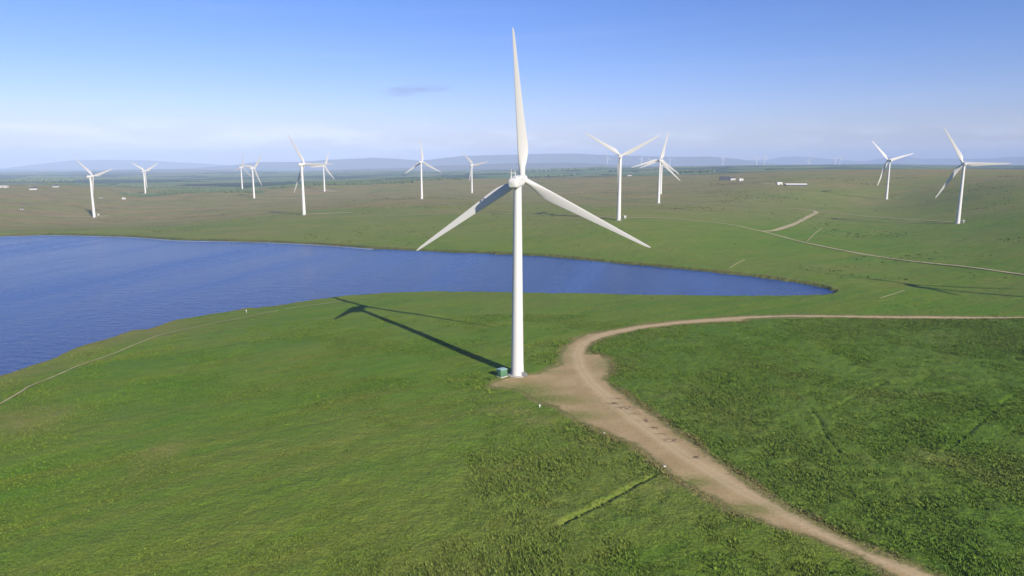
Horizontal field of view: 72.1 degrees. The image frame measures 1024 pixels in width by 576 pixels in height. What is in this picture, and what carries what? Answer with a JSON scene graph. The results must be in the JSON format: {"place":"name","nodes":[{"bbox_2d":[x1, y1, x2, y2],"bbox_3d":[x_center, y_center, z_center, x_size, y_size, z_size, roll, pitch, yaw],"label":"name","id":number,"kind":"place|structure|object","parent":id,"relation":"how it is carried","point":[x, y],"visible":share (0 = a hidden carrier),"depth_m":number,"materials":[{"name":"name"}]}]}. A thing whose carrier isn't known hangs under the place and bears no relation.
{"place":"outdoors","nodes":[
{"label":"outdoors","id":0,"kind":"place"},
{"bbox_2d":[1,160,228,168],"bbox_3d":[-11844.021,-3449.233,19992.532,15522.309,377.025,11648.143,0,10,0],"label":"hills","id":1,"kind":"structure","parent":0,"point":[108,164],"depth_m":19699.44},
{"bbox_2d":[77,163,663,171],"bbox_3d":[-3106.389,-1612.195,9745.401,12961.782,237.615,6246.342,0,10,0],"label":"hills","id":2,"kind":"structure","parent":0,"point":[528,165],"depth_m":10864.73,"materials":[{"name":"blue"}]},
{"bbox_2d":[0,235,834,374],"bbox_3d":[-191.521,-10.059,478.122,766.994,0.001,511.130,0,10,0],"label":"lake","id":3,"kind":"structure","parent":0,"point":[59,295],"depth_m":448.86,"materials":[{"name":"liquid"}]},
{"bbox_2d":[7,235,371,249],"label":"shallow water","id":4,"kind":"structure","parent":3,"relation":"on","point":[189,241],"depth_m":666.23,"materials":[{"name":"blue liquid"}]},
{"bbox_2d":[180,154,778,169],"bbox_3d":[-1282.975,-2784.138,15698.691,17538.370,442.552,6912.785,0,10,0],"label":"hills","id":5,"kind":"structure","parent":0,"point":[360,163],"depth_m":15621.89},
{"bbox_2d":[0,164,1023,575],"bbox_3d":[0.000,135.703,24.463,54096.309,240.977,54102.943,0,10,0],"label":"ground","id":6,"kind":"structure","parent":0,"point":[682,240],"depth_m":237.65,"materials":[{"name":"green plant"}]},
{"bbox_2d":[0,179,74,181],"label":"wood","id":7,"kind":"object","parent":6,"relation":"on","point":[39,180],"visible":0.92,"depth_m":3373.19,"materials":[{"name":"green plant"}]},
{"bbox_2d":[15,177,88,179],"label":"wood","id":8,"kind":"object","parent":6,"relation":"on","point":[74,178],"visible":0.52,"depth_m":4242.22,"materials":[{"name":"green plant"}]},
{"bbox_2d":[76,159,112,217],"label":"wind turbine","id":9,"kind":"object","parent":6,"relation":"on","point":[90,176],"visible":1,"depth_m":1121.40,"materials":[{"name":"metal"}]},
{"bbox_2d":[43,182,191,188],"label":"wood","id":10,"kind":"object","parent":6,"relation":"on","point":[115,185],"visible":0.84,"depth_m":2200.63,"materials":[{"name":"green plant"}]},
{"bbox_2d":[86,177,151,179],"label":"wood","id":11,"kind":"object","parent":6,"relation":"on","point":[105,178],"visible":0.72,"depth_m":4585.35,"materials":[{"name":"green plant"}]},
{"bbox_2d":[131,162,157,192],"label":"wind turbine","id":12,"kind":"object","parent":6,"relation":"on","point":[144,173],"visible":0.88,"depth_m":1804.58,"materials":[{"name":"metal"}]},
{"bbox_2d":[0,301,340,403],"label":"footpath","id":13,"kind":"structure","parent":6,"relation":"on","point":[116,352],"depth_m":266.85,"materials":[{"name":"beige soil"}]},
{"bbox_2d":[121,188,265,196],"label":"wood","id":14,"kind":"object","parent":6,"relation":"on","point":[188,191],"visible":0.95,"depth_m":1714.79,"materials":[{"name":"green plant"}]},
{"bbox_2d":[187,173,264,175],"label":"wood","id":15,"kind":"object","parent":6,"relation":"on","point":[237,174],"visible":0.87,"depth_m":5811.58,"materials":[{"name":"green plant"}]},
{"bbox_2d":[235,158,251,188],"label":"wind turbine","id":16,"kind":"object","parent":6,"relation":"on","point":[241,172],"visible":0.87,"depth_m":2016.30,"materials":[{"name":"metal"}]},
{"bbox_2d":[241,154,261,198],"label":"wind turbine","id":17,"kind":"object","parent":6,"relation":"on","point":[252,167],"visible":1,"depth_m":1534.52,"materials":[{"name":"metal"}]},
{"bbox_2d":[288,135,331,214],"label":"wind turbine","id":18,"kind":"object","parent":6,"relation":"on","point":[303,164],"visible":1,"depth_m":914.22,"materials":[{"name":"metal"}]},
{"bbox_2d":[310,153,332,191],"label":"wind turbine","id":19,"kind":"object","parent":6,"relation":"on","point":[323,166],"visible":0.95,"depth_m":1827.88,"materials":[{"name":"metal"}]},
{"bbox_2d":[267,180,414,188],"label":"wood","id":20,"kind":"object","parent":6,"relation":"on","point":[346,183],"visible":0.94,"depth_m":2043.98,"materials":[{"name":"green plant"}]},
{"bbox_2d":[305,177,465,183],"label":"wood","id":21,"kind":"object","parent":6,"relation":"on","point":[405,179],"visible":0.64,"depth_m":2255.78,"materials":[{"name":"green plant"}]},
{"bbox_2d":[377,170,445,171],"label":"wood","id":22,"kind":"object","parent":6,"relation":"on","point":[410,171],"visible":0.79,"depth_m":6994.87,"materials":[{"name":"green plant"}]},
{"bbox_2d":[405,139,441,198],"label":"wind turbine","id":23,"kind":"object","parent":6,"relation":"on","point":[420,162],"visible":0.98,"depth_m":1247.02,"materials":[{"name":"metal"}]},
{"bbox_2d":[462,152,487,192],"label":"wind turbine","id":24,"kind":"object","parent":6,"relation":"on","point":[472,165],"visible":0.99,"depth_m":1669.06,"materials":[{"name":"metal"}]},
{"bbox_2d":[464,171,510,174],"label":"wood","id":25,"kind":"object","parent":6,"relation":"on","point":[501,172],"visible":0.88,"depth_m":4532.31,"materials":[{"name":"green plant"}]},
{"bbox_2d":[497,367,507,377],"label":"transformer kiosk","id":26,"kind":"object","parent":6,"relation":"on","point":[501,372],"visible":1,"depth_m":235.85,"materials":[{"name":"metal"}]},
{"bbox_2d":[1,174,1023,279],"bbox_3d":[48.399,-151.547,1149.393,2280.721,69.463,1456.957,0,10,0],"label":"heather clumps","id":27,"kind":"object","parent":6,"relation":"on","point":[858,236],"visible":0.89,"depth_m":987.83,"materials":[{"name":"green plant"}]},
{"bbox_2d":[4,293,1023,575],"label":"rough grass","id":28,"kind":"structure","parent":6,"relation":"on","point":[514,547],"depth_m":178.28,"materials":[{"name":"green plant"}]},
{"bbox_2d":[417,27,650,377],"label":"wind turbine","id":29,"kind":"object","parent":6,"relation":"on","point":[516,183],"visible":1,"depth_m":231.24,"materials":[{"name":"metal"}]},
{"bbox_2d":[515,168,584,172],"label":"wood","id":30,"kind":"object","parent":6,"relation":"on","point":[546,170],"visible":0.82,"depth_m":4705.74,"materials":[{"name":"green plant"}]},
{"bbox_2d":[526,173,575,177],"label":"wood","id":31,"kind":"object","parent":6,"relation":"on","point":[551,175],"visible":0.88,"depth_m":3235.99,"materials":[{"name":"green plant"}]},
{"bbox_2d":[551,167,608,169],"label":"wood","id":32,"kind":"object","parent":6,"relation":"on","point":[590,168],"visible":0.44,"depth_m":4955.16,"materials":[{"name":"green plant"}]},
{"bbox_2d":[586,133,659,220],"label":"wind turbine","id":33,"kind":"object","parent":6,"relation":"on","point":[619,154],"visible":1,"depth_m":721.72,"materials":[{"name":"metal"}]},
{"bbox_2d":[608,168,658,171],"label":"wood","id":34,"kind":"object","parent":6,"relation":"on","point":[642,169],"visible":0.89,"depth_m":4057.17,"materials":[{"name":"green plant"}]},
{"bbox_2d":[631,132,678,202],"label":"wind turbine","id":35,"kind":"object","parent":6,"relation":"on","point":[659,175],"visible":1,"depth_m":1077.86,"materials":[{"name":"metal"}]},
{"bbox_2d":[641,137,677,193],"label":"wind turbine","id":36,"kind":"object","parent":6,"relation":"on","point":[661,171],"visible":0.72,"depth_m":1368.54,"materials":[{"name":"metal"}]},
{"bbox_2d":[301,317,1023,573],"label":"rush clumps","id":37,"kind":"object","parent":6,"relation":"on","point":[677,426],"visible":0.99,"depth_m":192.97,"materials":[{"name":"green plant"}]},
{"bbox_2d":[670,169,714,173],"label":"wood","id":38,"kind":"object","parent":6,"relation":"on","point":[695,171],"visible":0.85,"depth_m":3006.99,"materials":[{"name":"green plant"}]},
{"bbox_2d":[719,176,729,179],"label":"barn","id":39,"kind":"structure","parent":6,"relation":"on","point":[723,177],"depth_m":1737.76,"materials":[{"name":"stone"}]},
{"bbox_2d":[764,167,784,169],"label":"wood","id":40,"kind":"object","parent":6,"relation":"on","point":[774,168],"visible":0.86,"depth_m":3138.72,"materials":[{"name":"green plant"}]},
{"bbox_2d":[785,183,806,185],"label":"polytunnel","id":41,"kind":"structure","parent":6,"relation":"on","point":[795,184],"depth_m":1376.20,"materials":[{"name":"plastic"}]},
{"bbox_2d":[872,141,913,198],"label":"wind turbine","id":42,"kind":"object","parent":6,"relation":"on","point":[884,167],"visible":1,"depth_m":1193.54,"materials":[{"name":"metal"}]},
{"bbox_2d":[935,128,1010,223],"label":"wind turbine","id":43,"kind":"object","parent":6,"relation":"on","point":[958,168],"visible":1,"depth_m":772.16,"materials":[{"name":"metal"}]},
{"bbox_2d":[0,0,1023,168],"label":"sky","id":44,"kind":"structure","parent":0,"point":[222,82],"materials":[{"name":"blue"}]},
{"bbox_2d":[490,315,1022,575],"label":"gravel track","id":45,"kind":"structure","parent":0,"point":[576,386],"depth_m":192.03,"materials":[{"name":"beige gravel"}]},
{"bbox_2d":[506,213,1023,274],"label":"gravel track","id":46,"kind":"structure","parent":0,"point":[825,246],"depth_m":590.48,"materials":[{"name":"beige gravel"}]},
{"bbox_2d":[767,208,817,231],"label":"gravel track","id":47,"kind":"structure","parent":0,"point":[800,220],"depth_m":837.27,"materials":[{"name":"beige gravel"}]},
{"bbox_2d":[748,156,1023,164],"bbox_3d":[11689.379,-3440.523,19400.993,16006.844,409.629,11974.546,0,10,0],"label":"hills","id":48,"kind":"structure","parent":0,"point":[796,160],"depth_m":19719.18,"materials":[{"name":"blue"}]},
{"bbox_2d":[828,212,950,221],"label":"gravel track","id":49,"kind":"structure","parent":0,"point":[896,218],"depth_m":882.48,"materials":[{"name":"beige gravel"}]}
]}

